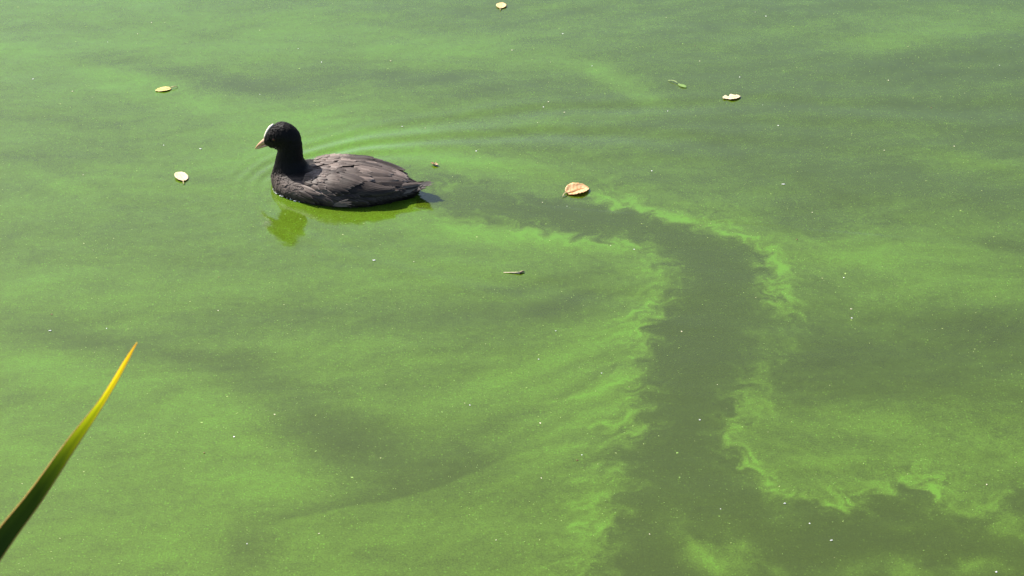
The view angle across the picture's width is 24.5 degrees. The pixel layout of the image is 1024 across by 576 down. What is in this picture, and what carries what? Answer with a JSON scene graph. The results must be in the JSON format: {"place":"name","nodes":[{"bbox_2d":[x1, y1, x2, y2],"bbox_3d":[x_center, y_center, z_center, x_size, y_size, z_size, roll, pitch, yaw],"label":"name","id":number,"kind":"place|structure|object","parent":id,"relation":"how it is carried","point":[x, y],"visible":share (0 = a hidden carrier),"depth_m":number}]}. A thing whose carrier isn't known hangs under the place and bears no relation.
{"place":"outdoors","nodes":[
{"label":"outdoors","id":0,"kind":"place"},
{"bbox_2d":[0,0,1023,575],"bbox_3d":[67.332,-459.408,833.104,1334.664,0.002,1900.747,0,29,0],"label":"pond water","id":1,"kind":"structure","parent":0,"point":[848,420],"depth_m":4.30},
{"bbox_2d":[155,86,177,91],"bbox_3d":[-0.743,-0.430,5.082,0.050,0.004,0.021,-12,31,-20],"label":"fallen leaf","id":2,"kind":"object","parent":1,"relation":"on","point":[165,88],"visible":1,"depth_m":5.08},
{"bbox_2d":[175,172,187,183],"bbox_3d":[-0.656,-0.220,4.701,0.026,0.005,0.056,-11,31,-19],"label":"fallen leaf","id":3,"kind":"object","parent":1,"relation":"on","point":[182,176],"visible":1,"depth_m":4.71},
{"bbox_2d":[255,121,433,207],"bbox_3d":[-0.331,-0.234,4.642,0.361,0.179,0.174,5,29,9],"label":"coot","id":4,"kind":"object","parent":1,"relation":"on","point":[334,180],"visible":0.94,"depth_m":4.62},
{"bbox_2d":[496,2,505,10],"bbox_3d":[-0.025,-0.655,5.487,0.024,0.004,0.046,2,29,3],"label":"fallen leaf","id":5,"kind":"object","parent":1,"relation":"on","point":[500,5],"visible":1,"depth_m":5.49},
{"bbox_2d":[0,0,1023,575],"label":"algae flecks","id":6,"kind":"object","parent":1,"relation":"on","point":[544,294],"visible":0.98,"depth_m":4.30},
{"bbox_2d":[562,183,588,196],"bbox_3d":[0.122,-0.193,4.650,0.065,0.010,0.040,-19,34,-30],"label":"fallen leaf","id":7,"kind":"object","parent":1,"relation":"on","point":[573,188],"visible":1,"depth_m":4.66},
{"bbox_2d":[668,80,686,87],"bbox_3d":[0.359,-0.443,5.105,0.012,0.004,0.053,-23,36,-35],"label":"fallen leaf","id":8,"kind":"object","parent":1,"relation":"on","point":[683,85],"visible":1,"depth_m":5.10},
{"bbox_2d":[723,94,740,98],"bbox_3d":[0.469,-0.408,5.042,0.040,0.004,0.026,-7,30,-12],"label":"fallen leaf","id":9,"kind":"object","parent":1,"relation":"on","point":[731,96],"visible":1,"depth_m":5.04},
{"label":"bank","id":10,"kind":"structure","parent":0,"visible":0},
{"bbox_2d":[0,343,136,560],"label":"sword leaf","id":11,"kind":"object","parent":10,"relation":"on","point":[14,523],"visible":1,"depth_m":2.37}
]}

